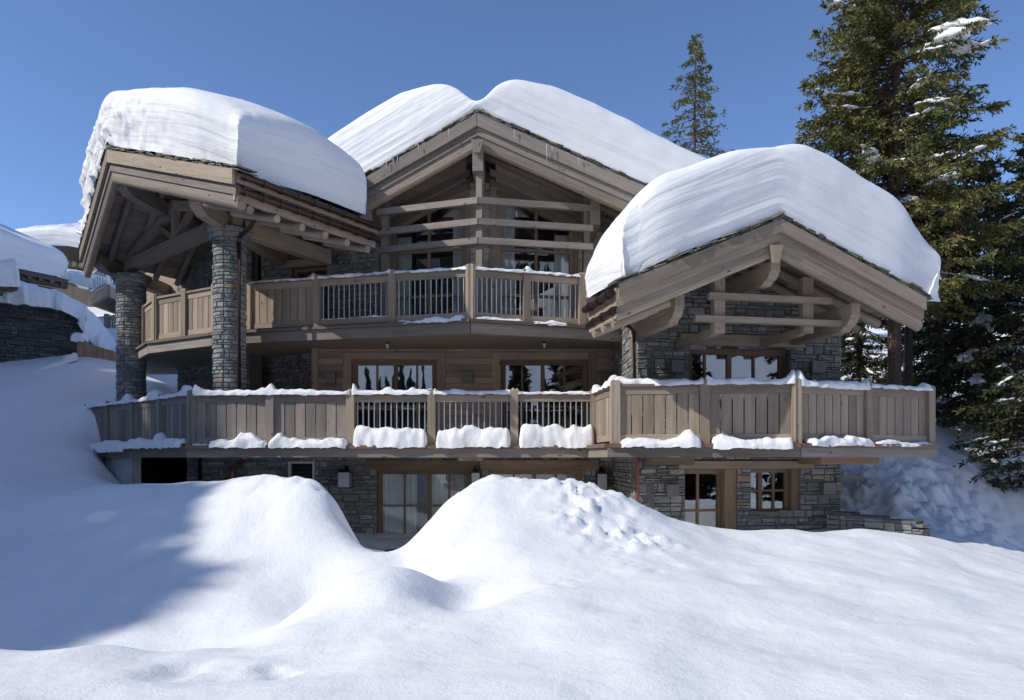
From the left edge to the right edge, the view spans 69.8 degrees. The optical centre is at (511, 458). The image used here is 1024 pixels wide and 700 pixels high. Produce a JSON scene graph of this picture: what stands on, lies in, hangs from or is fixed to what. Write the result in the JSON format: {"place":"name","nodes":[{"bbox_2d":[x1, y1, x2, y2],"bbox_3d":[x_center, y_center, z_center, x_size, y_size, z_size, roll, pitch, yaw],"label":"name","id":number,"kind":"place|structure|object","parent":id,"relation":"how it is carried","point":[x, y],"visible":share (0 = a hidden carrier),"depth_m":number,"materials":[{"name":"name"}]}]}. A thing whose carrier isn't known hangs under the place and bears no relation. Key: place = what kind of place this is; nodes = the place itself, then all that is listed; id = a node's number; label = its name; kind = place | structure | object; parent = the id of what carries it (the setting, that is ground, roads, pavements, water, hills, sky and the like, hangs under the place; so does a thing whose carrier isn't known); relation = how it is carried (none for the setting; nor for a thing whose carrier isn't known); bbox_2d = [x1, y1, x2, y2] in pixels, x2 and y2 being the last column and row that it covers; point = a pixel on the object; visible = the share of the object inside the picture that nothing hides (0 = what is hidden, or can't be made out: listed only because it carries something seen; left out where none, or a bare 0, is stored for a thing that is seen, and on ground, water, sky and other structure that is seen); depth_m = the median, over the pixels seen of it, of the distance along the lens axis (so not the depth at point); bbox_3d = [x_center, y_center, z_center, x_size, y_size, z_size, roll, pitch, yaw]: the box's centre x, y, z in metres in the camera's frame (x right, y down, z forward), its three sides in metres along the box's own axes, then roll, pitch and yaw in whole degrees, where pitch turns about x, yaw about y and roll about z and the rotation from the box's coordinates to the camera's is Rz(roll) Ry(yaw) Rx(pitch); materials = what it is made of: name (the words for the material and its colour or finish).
{"place":"outdoors","nodes":[
{"label":"outdoors","id":0,"kind":"place"},
{"bbox_2d":[321,315,386,319],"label":"ledge snow","id":1,"kind":"structure","parent":0,"point":[360,317],"depth_m":15.99,"materials":[{"name":"white snow"}]},
{"bbox_2d":[0,307,1023,699],"bbox_3d":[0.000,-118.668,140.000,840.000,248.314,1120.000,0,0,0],"label":"snow ground","id":2,"kind":"structure","parent":0,"point":[276,587],"depth_m":8.24,"materials":[{"name":"white snow"}]},
{"bbox_2d":[0,286,17,295],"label":"log shelter","id":3,"kind":"object","parent":2,"relation":"on","point":[7,289],"visible":0.86,"depth_m":23.96,"materials":[{"name":"brown wood"}]},
{"bbox_2d":[0,258,19,287],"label":"roof snow","id":4,"kind":"structure","parent":3,"relation":"on","point":[9,274],"depth_m":23.85,"materials":[{"name":"white snow"}]},
{"bbox_2d":[0,303,82,362],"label":"retaining wall","id":5,"kind":"structure","parent":2,"relation":"on","point":[27,332],"depth_m":25.22,"materials":[{"name":"stone"}]},
{"bbox_2d":[0,281,115,349],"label":"snow bank","id":6,"kind":"structure","parent":5,"relation":"on","point":[93,328],"depth_m":25.55,"materials":[{"name":"white snow"}]},
{"bbox_2d":[19,269,68,289],"bbox_3d":[-21.634,-6.579,27.404,6.027,6.714,6.675,0,0,10],"label":"neighbour chalet","id":7,"kind":"object","parent":2,"relation":"on","point":[27,276],"visible":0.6,"depth_m":28.96,"materials":[{"name":"brown wood"}]},
{"bbox_2d":[0,224,67,277],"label":"roof snow","id":8,"kind":"structure","parent":7,"relation":"on","point":[26,252],"depth_m":28.33,"materials":[{"name":"white snow"}]},
{"bbox_2d":[38,352,77,369],"bbox_3d":[-14.793,-3.095,23.901,0.315,0.846,1.196,0,0,33],"label":"snow strip","id":9,"kind":"object","parent":2,"relation":"on","point":[72,357],"visible":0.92,"depth_m":24.02,"materials":[{"name":"white snow"}]},
{"bbox_2d":[58,269,115,290],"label":"snow bank","id":10,"kind":"structure","parent":2,"relation":"on","point":[78,278],"depth_m":32.13,"materials":[{"name":"white snow"}]},
{"bbox_2d":[36,245,146,328],"bbox_3d":[-22.151,-8.233,37.705,7.356,6.903,19.522,0,0,-26],"label":"chalet","id":11,"kind":"object","parent":2,"relation":"on","point":[103,298],"visible":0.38,"depth_m":33.04,"materials":[{"name":"brown wood"}]},
{"bbox_2d":[15,223,80,247],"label":"roof snow","id":12,"kind":"structure","parent":11,"relation":"on","point":[65,234],"depth_m":38.93,"materials":[{"name":"white snow"}]},
{"bbox_2d":[77,341,115,361],"bbox_3d":[-14.081,-3.266,24.916,1.774,1.532,0.030,0,0,20],"label":"board fence","id":13,"kind":"object","parent":2,"relation":"on","point":[84,349],"visible":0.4,"depth_m":24.93,"materials":[{"name":"brown wood"}]},
{"bbox_2d":[70,333,88,341],"bbox_3d":[-14.787,-4.128,25.143,0.436,0.355,0.459,0,0,13],"label":"snow lump","id":14,"kind":"object","parent":13,"relation":"on","point":[77,337],"visible":0.99,"depth_m":24.98,"materials":[{"name":"white snow"}]},
{"bbox_2d":[78,109,939,551],"bbox_3d":[-2.374,-2.396,17.818,22.060,10.592,10.745,0,0,7],"label":"chalet","id":15,"kind":"object","parent":2,"relation":"on","point":[202,243],"visible":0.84,"depth_m":15.99,"materials":[{"name":"brown wood"}]},
{"bbox_2d":[95,440,125,452],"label":"ledge snow","id":16,"kind":"structure","parent":15,"relation":"on","point":[108,446],"depth_m":17.60,"materials":[{"name":"white snow"}]},
{"bbox_2d":[122,437,151,448],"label":"ledge snow","id":17,"kind":"structure","parent":15,"relation":"on","point":[138,443],"depth_m":16.62,"materials":[{"name":"white snow"}]},
{"bbox_2d":[86,385,192,407],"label":"rail snow","id":18,"kind":"structure","parent":15,"relation":"on","point":[153,394],"depth_m":16.67,"materials":[{"name":"white snow"}]},
{"bbox_2d":[149,432,186,448],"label":"ledge snow","id":19,"kind":"structure","parent":15,"relation":"on","point":[160,440],"depth_m":15.68,"materials":[{"name":"white snow"}]},
{"bbox_2d":[75,87,366,242],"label":"roof snow","id":20,"kind":"structure","parent":15,"relation":"on","point":[277,148],"depth_m":14.30,"materials":[{"name":"white snow"}]},
{"bbox_2d":[209,432,267,448],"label":"ledge snow","id":21,"kind":"structure","parent":15,"relation":"on","point":[246,440],"depth_m":15.09,"materials":[{"name":"white snow"}]},
{"bbox_2d":[255,253,258,280],"bbox_3d":[-6.499,-4.498,18.990,0.290,2.197,0.074,0,0,16],"label":"window","id":22,"kind":"structure","parent":15,"relation":"in","point":[256,255],"depth_m":18.98,"materials":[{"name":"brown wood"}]},
{"bbox_2d":[192,384,350,395],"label":"rail snow","id":23,"kind":"structure","parent":15,"relation":"on","point":[270,389],"depth_m":15.22,"materials":[{"name":"white snow"}]},
{"bbox_2d":[248,273,314,283],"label":"rail snow","id":24,"kind":"structure","parent":15,"relation":"on","point":[311,276],"depth_m":16.40,"materials":[{"name":"white snow"}]},
{"bbox_2d":[288,462,314,479],"bbox_3d":[-5.126,0.418,17.935,0.640,0.683,0.130,0,0,0],"label":"louvre window","id":25,"kind":"structure","parent":15,"relation":"in","point":[290,467],"depth_m":17.87,"materials":[{"name":"white paint"}]},
{"bbox_2d":[268,433,347,448],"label":"ledge snow","id":26,"kind":"structure","parent":15,"relation":"on","point":[279,440],"depth_m":15.03,"materials":[{"name":"white snow"}]},
{"bbox_2d":[294,267,326,278],"bbox_3d":[-5.040,-3.903,18.574,1.008,1.805,0.074,0,0,16],"label":"window","id":27,"kind":"structure","parent":15,"relation":"in","point":[296,271],"depth_m":18.58,"materials":[{"name":"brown wood"}]},
{"bbox_2d":[325,373,335,383],"bbox_3d":[-4.394,-1.942,17.805,0.239,0.260,0.170,0,0,0],"label":"wall light","id":28,"kind":"object","parent":15,"relation":"attached to","point":[330,378],"visible":1,"depth_m":17.72,"materials":[{"name":"paint"}]},
{"bbox_2d":[336,465,352,487],"bbox_3d":[-4.019,0.438,17.713,0.335,0.552,0.390,0,0,0],"label":"wall lantern","id":29,"kind":"object","parent":15,"relation":"attached to","point":[344,478],"depth_m":17.53,"materials":[{"name":"black metal"}]},
{"bbox_2d":[317,269,389,278],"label":"rail snow","id":30,"kind":"structure","parent":15,"relation":"on","point":[347,275],"depth_m":16.04,"materials":[{"name":"white snow"}]},
{"bbox_2d":[353,425,427,448],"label":"ledge snow","id":31,"kind":"structure","parent":15,"relation":"on","point":[386,436],"depth_m":14.99,"materials":[{"name":"white snow"}]},
{"bbox_2d":[352,384,430,394],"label":"rail snow","id":32,"kind":"structure","parent":15,"relation":"on","point":[390,390],"depth_m":15.13,"materials":[{"name":"white snow"}]},
{"bbox_2d":[352,360,436,436],"bbox_3d":[-2.864,-1.339,17.996,2.083,2.138,0.078,0,0,0],"label":"door","id":33,"kind":"structure","parent":15,"relation":"in","point":[355,363],"depth_m":17.96,"materials":[{"name":"brown wood"}]},
{"bbox_2d":[383,474,416,531],"bbox_3d":[-2.799,1.166,18.260,0.868,1.768,0.056,0,0,0],"label":"curtain","id":34,"kind":"object","parent":15,"relation":"hanging from","point":[393,494],"visible":0.69,"depth_m":18.26,"materials":[{"name":"fabric"}]},
{"bbox_2d":[397,237,411,315],"bbox_3d":[-2.690,-4.242,18.248,0.419,2.485,0.056,0,0,13],"label":"curtain","id":35,"kind":"object","parent":15,"relation":"hanging from","point":[404,262],"visible":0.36,"depth_m":18.24,"materials":[{"name":"fabric"}]},
{"bbox_2d":[378,470,470,533],"bbox_3d":[-2.148,1.181,18.056,2.278,1.798,0.078,0,0,0],"label":"door","id":36,"kind":"structure","parent":15,"relation":"in","point":[429,473],"depth_m":18.02,"materials":[{"name":"brown wood"}]},
{"bbox_2d":[391,190,465,313],"bbox_3d":[-2.035,-4.684,17.907,1.922,3.529,0.074,0,0,13],"label":"window","id":37,"kind":"structure","parent":15,"relation":"in","point":[461,195],"depth_m":17.87,"materials":[{"name":"brown wood"}]},
{"bbox_2d":[394,266,466,272],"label":"rail snow","id":38,"kind":"structure","parent":15,"relation":"on","point":[428,270],"depth_m":15.57,"materials":[{"name":"white snow"}]},
{"bbox_2d":[401,315,462,323],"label":"ledge snow","id":39,"kind":"structure","parent":15,"relation":"on","point":[441,319],"depth_m":15.35,"materials":[{"name":"white snow"}]},
{"bbox_2d":[432,474,465,516],"bbox_3d":[-1.530,1.166,18.260,0.933,1.768,0.056,0,0,0],"label":"curtain","id":40,"kind":"object","parent":15,"relation":"hanging from","point":[440,488],"visible":0.34,"depth_m":18.26,"materials":[{"name":"fabric"}]},
{"bbox_2d":[453,208,460,312],"bbox_3d":[-1.270,-4.557,17.916,0.348,3.114,0.056,0,0,13],"label":"curtain","id":41,"kind":"object","parent":15,"relation":"hanging from","point":[456,235],"visible":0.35,"depth_m":17.93,"materials":[{"name":"fabric"}]},
{"bbox_2d":[463,372,472,381],"bbox_3d":[-1.069,-1.969,17.805,0.250,0.250,0.170,0,0,0],"label":"wall light","id":42,"kind":"object","parent":15,"relation":"attached to","point":[467,376],"visible":1,"depth_m":17.72,"materials":[{"name":"paint"}]},
{"bbox_2d":[433,388,512,394],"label":"rail snow","id":43,"kind":"structure","parent":15,"relation":"on","point":[462,392],"depth_m":15.07,"materials":[{"name":"white snow"}]},
{"bbox_2d":[436,425,510,447],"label":"ledge snow","id":44,"kind":"structure","parent":15,"relation":"on","point":[472,436],"depth_m":14.90,"materials":[{"name":"white snow"}]},
{"bbox_2d":[470,466,480,483],"bbox_3d":[-0.873,0.455,17.748,0.248,0.563,0.321,0,0,0],"label":"wall lantern","id":45,"kind":"object","parent":15,"relation":"attached to","point":[475,475],"depth_m":17.60,"materials":[{"name":"black metal"}]},
{"bbox_2d":[476,316,521,320],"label":"ledge snow","id":46,"kind":"structure","parent":15,"relation":"on","point":[492,318],"depth_m":15.49,"materials":[{"name":"white snow"}]},
{"bbox_2d":[501,207,514,314],"bbox_3d":[-0.159,-4.562,17.940,0.461,3.125,0.056,0,0,-12],"label":"curtain","id":47,"kind":"object","parent":15,"relation":"hanging from","point":[507,257],"visible":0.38,"depth_m":17.95,"materials":[{"name":"fabric"}]},
{"bbox_2d":[294,80,747,226],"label":"roof snow","id":48,"kind":"structure","parent":15,"relation":"on","point":[382,133],"depth_m":16.19,"materials":[{"name":"white snow"}]},
{"bbox_2d":[476,266,580,276],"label":"rail snow","id":49,"kind":"structure","parent":15,"relation":"on","point":[528,269],"depth_m":15.70,"materials":[{"name":"white snow"}]},
{"bbox_2d":[489,470,580,480],"bbox_3d":[0.564,1.181,18.056,2.256,1.798,0.078,0,0,0],"label":"door","id":50,"kind":"structure","parent":15,"relation":"in","point":[578,472],"depth_m":18.02,"materials":[{"name":"brown wood"}]},
{"bbox_2d":[496,190,573,317],"bbox_3d":[0.565,-4.687,17.907,1.952,3.535,0.074,0,0,-12],"label":"window","id":51,"kind":"structure","parent":15,"relation":"in","point":[537,212],"depth_m":17.89,"materials":[{"name":"brown wood"}]},
{"bbox_2d":[495,474,575,480],"bbox_3d":[0.564,1.166,18.260,2.126,1.768,0.056,0,0,0],"label":"curtain","id":52,"kind":"object","parent":15,"relation":"hanging from","point":[561,477],"visible":0.09,"depth_m":18.26,"materials":[{"name":"fabric"}]},
{"bbox_2d":[500,360,587,444],"bbox_3d":[0.787,-1.339,17.996,2.137,2.138,0.078,0,0,0],"label":"door","id":53,"kind":"structure","parent":15,"relation":"in","point":[503,363],"depth_m":17.96,"materials":[{"name":"brown wood"}]},
{"bbox_2d":[534,320,566,325],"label":"ledge snow","id":54,"kind":"structure","parent":15,"relation":"on","point":[550,322],"depth_m":15.72,"materials":[{"name":"white snow"}]},
{"bbox_2d":[517,389,589,394],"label":"rail snow","id":55,"kind":"structure","parent":15,"relation":"on","point":[558,392],"depth_m":15.00,"materials":[{"name":"white snow"}]},
{"bbox_2d":[519,424,593,447],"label":"ledge snow","id":56,"kind":"structure","parent":15,"relation":"on","point":[552,435],"depth_m":14.85,"materials":[{"name":"white snow"}]},
{"bbox_2d":[554,235,568,317],"bbox_3d":[1.249,-4.267,18.237,0.408,2.535,0.056,0,0,-12],"label":"curtain","id":57,"kind":"object","parent":15,"relation":"hanging from","point":[561,263],"visible":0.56,"depth_m":18.23,"materials":[{"name":"fabric"}]},
{"bbox_2d":[595,467,607,489],"bbox_3d":[2.159,0.476,17.735,0.280,0.563,0.347,0,0,0],"label":"wall lantern","id":58,"kind":"object","parent":15,"relation":"attached to","point":[601,479],"depth_m":17.58,"materials":[{"name":"grey glass"}]},
{"bbox_2d":[591,375,617,392],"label":"rail snow","id":59,"kind":"structure","parent":15,"relation":"on","point":[596,388],"depth_m":13.85,"materials":[{"name":"white snow"}]},
{"bbox_2d":[601,371,610,381],"bbox_3d":[2.273,-1.974,17.805,0.250,0.260,0.170,0,0,0],"label":"wall light","id":60,"kind":"object","parent":15,"relation":"attached to","point":[605,375],"visible":0.77,"depth_m":17.72,"materials":[{"name":"paint"}]},
{"bbox_2d":[615,376,703,385],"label":"rail snow","id":61,"kind":"structure","parent":15,"relation":"on","point":[668,382],"depth_m":13.27,"materials":[{"name":"white snow"}]},
{"bbox_2d":[620,429,701,447],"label":"ledge snow","id":62,"kind":"structure","parent":15,"relation":"on","point":[688,438],"depth_m":13.06,"materials":[{"name":"white snow"}]},
{"bbox_2d":[666,484,678,496],"bbox_3d":[3.174,0.637,14.595,0.243,0.240,0.170,0,0,-9],"label":"wall light","id":63,"kind":"object","parent":15,"relation":"attached to","point":[672,490],"visible":1,"depth_m":14.52,"materials":[{"name":"paint"}]},
{"bbox_2d":[670,360,683,372],"bbox_3d":[3.271,-1.827,14.611,0.253,0.232,0.170,0,0,-9],"label":"wall light","id":64,"kind":"object","parent":15,"relation":"attached to","point":[677,366],"visible":1,"depth_m":14.53,"materials":[{"name":"paint"}]},
{"bbox_2d":[684,470,720,527],"bbox_3d":[3.858,1.163,15.043,0.874,1.875,0.074,0,0,-9],"label":"door","id":65,"kind":"structure","parent":15,"relation":"in","point":[718,472],"depth_m":15.05,"materials":[{"name":"brown wood"}]},
{"bbox_2d":[689,348,784,442],"bbox_3d":[4.600,-1.261,15.140,2.163,1.983,0.078,0,0,-9],"label":"window","id":66,"kind":"structure","parent":15,"relation":"in","point":[780,354],"depth_m":15.11,"materials":[{"name":"brown wood"}]},
{"bbox_2d":[705,370,795,384],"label":"rail snow","id":67,"kind":"structure","parent":15,"relation":"on","point":[790,377],"depth_m":13.06,"materials":[{"name":"white snow"}]},
{"bbox_2d":[711,433,792,449],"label":"ledge snow","id":68,"kind":"structure","parent":15,"relation":"on","point":[722,441],"depth_m":12.89,"materials":[{"name":"white snow"}]},
{"bbox_2d":[750,356,764,433],"bbox_3d":[5.193,-1.261,15.543,0.313,1.983,0.056,0,0,-9],"label":"curtain","id":69,"kind":"object","parent":15,"relation":"hanging from","point":[759,367],"visible":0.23,"depth_m":15.54,"materials":[{"name":"fabric"}]},
{"bbox_2d":[585,144,940,301],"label":"roof snow","id":70,"kind":"structure","parent":15,"relation":"on","point":[671,213],"depth_m":12.54,"materials":[{"name":"white snow"}]},
{"bbox_2d":[751,469,787,510],"bbox_3d":[5.285,0.668,15.250,0.910,0.882,0.078,0,0,-9],"label":"window","id":71,"kind":"structure","parent":15,"relation":"in","point":[758,490],"depth_m":15.24,"materials":[{"name":"brown wood"}]},
{"bbox_2d":[810,361,825,373],"bbox_3d":[6.262,-1.868,15.092,0.290,0.239,0.170,0,0,-9],"label":"wall light","id":72,"kind":"object","parent":15,"relation":"attached to","point":[817,366],"visible":1,"depth_m":15.01,"materials":[{"name":"paint"}]},
{"bbox_2d":[821,483,835,493],"bbox_3d":[6.499,0.618,15.130,0.271,0.240,0.170,0,0,-9],"label":"wall light","id":73,"kind":"object","parent":15,"relation":"attached to","point":[828,488],"visible":1,"depth_m":15.05,"materials":[{"name":"paint"}]},
{"bbox_2d":[795,370,870,389],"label":"rail snow","id":74,"kind":"structure","parent":15,"relation":"on","point":[863,384],"depth_m":13.34,"materials":[{"name":"white snow"}]},
{"bbox_2d":[803,435,874,446],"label":"ledge snow","id":75,"kind":"structure","parent":15,"relation":"on","point":[833,441],"depth_m":13.16,"materials":[{"name":"white snow"}]},
{"bbox_2d":[872,383,932,390],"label":"rail snow","id":76,"kind":"structure","parent":15,"relation":"on","point":[923,386],"depth_m":14.04,"materials":[{"name":"white snow"}]},
{"bbox_2d":[874,439,931,446],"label":"ledge snow","id":77,"kind":"structure","parent":15,"relation":"on","point":[904,444],"depth_m":13.80,"materials":[{"name":"white snow"}]},
{"bbox_2d":[660,32,733,157],"bbox_3d":[9.114,-12.568,36.190,7.480,16.510,7.578,0,0,0],"label":"spruce tree","id":78,"kind":"object","parent":2,"relation":"on","point":[695,125],"visible":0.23,"depth_m":35.80,"materials":[{"name":"green plant"}]},
{"bbox_2d":[826,511,929,536],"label":"wall","id":79,"kind":"structure","parent":2,"relation":"on","point":[888,524],"depth_m":14.11,"materials":[{"name":"stone"}]},
{"bbox_2d":[840,317,917,384],"bbox_3d":[11.686,-4.500,24.331,3.651,6.005,3.456,0,0,0],"label":"spruce tree","id":80,"kind":"object","parent":2,"relation":"on","point":[858,363],"visible":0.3,"depth_m":23.91,"materials":[{"name":"green plant"}]},
{"bbox_2d":[793,0,1023,384],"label":"spruce tree","id":81,"kind":"object","parent":2,"relation":"on","point":[883,27],"visible":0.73,"depth_m":17.79,"materials":[{"name":"green plant"}]},
{"bbox_2d":[880,74,963,442],"bbox_3d":[10.337,-4.953,19.058,2.306,9.970,2.041,0,0,0],"label":"spruce tree","id":82,"kind":"object","parent":2,"relation":"on","point":[908,362],"visible":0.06,"depth_m":18.93,"materials":[{"name":"green plant"}]},
{"bbox_2d":[874,183,994,388],"bbox_3d":[15.083,-6.034,25.949,3.636,8.367,4.216,0,0,-40],"label":"spruce tree","id":83,"kind":"object","parent":2,"relation":"on","point":[927,347],"visible":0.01,"depth_m":25.96,"materials":[{"name":"green plant"}]},
{"bbox_2d":[873,165,1023,443],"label":"spruce tree","id":84,"kind":"object","parent":2,"relation":"on","point":[947,364],"visible":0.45,"depth_m":19.83,"materials":[{"name":"green plant"}]},
{"bbox_2d":[946,133,1023,492],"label":"spruce tree","id":85,"kind":"object","parent":2,"relation":"on","point":[1010,402],"visible":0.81,"depth_m":17.71,"materials":[{"name":"green plant"}]},
{"bbox_2d":[985,171,1023,363],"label":"spruce tree","id":86,"kind":"object","parent":2,"relation":"on","point":[1018,175],"visible":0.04,"depth_m":27.23,"materials":[{"name":"green plant"}]},
{"bbox_2d":[0,0,1023,298],"label":"sky","id":87,"kind":"structure","parent":0,"point":[322,65],"materials":[{"name":"blue"}]}
]}

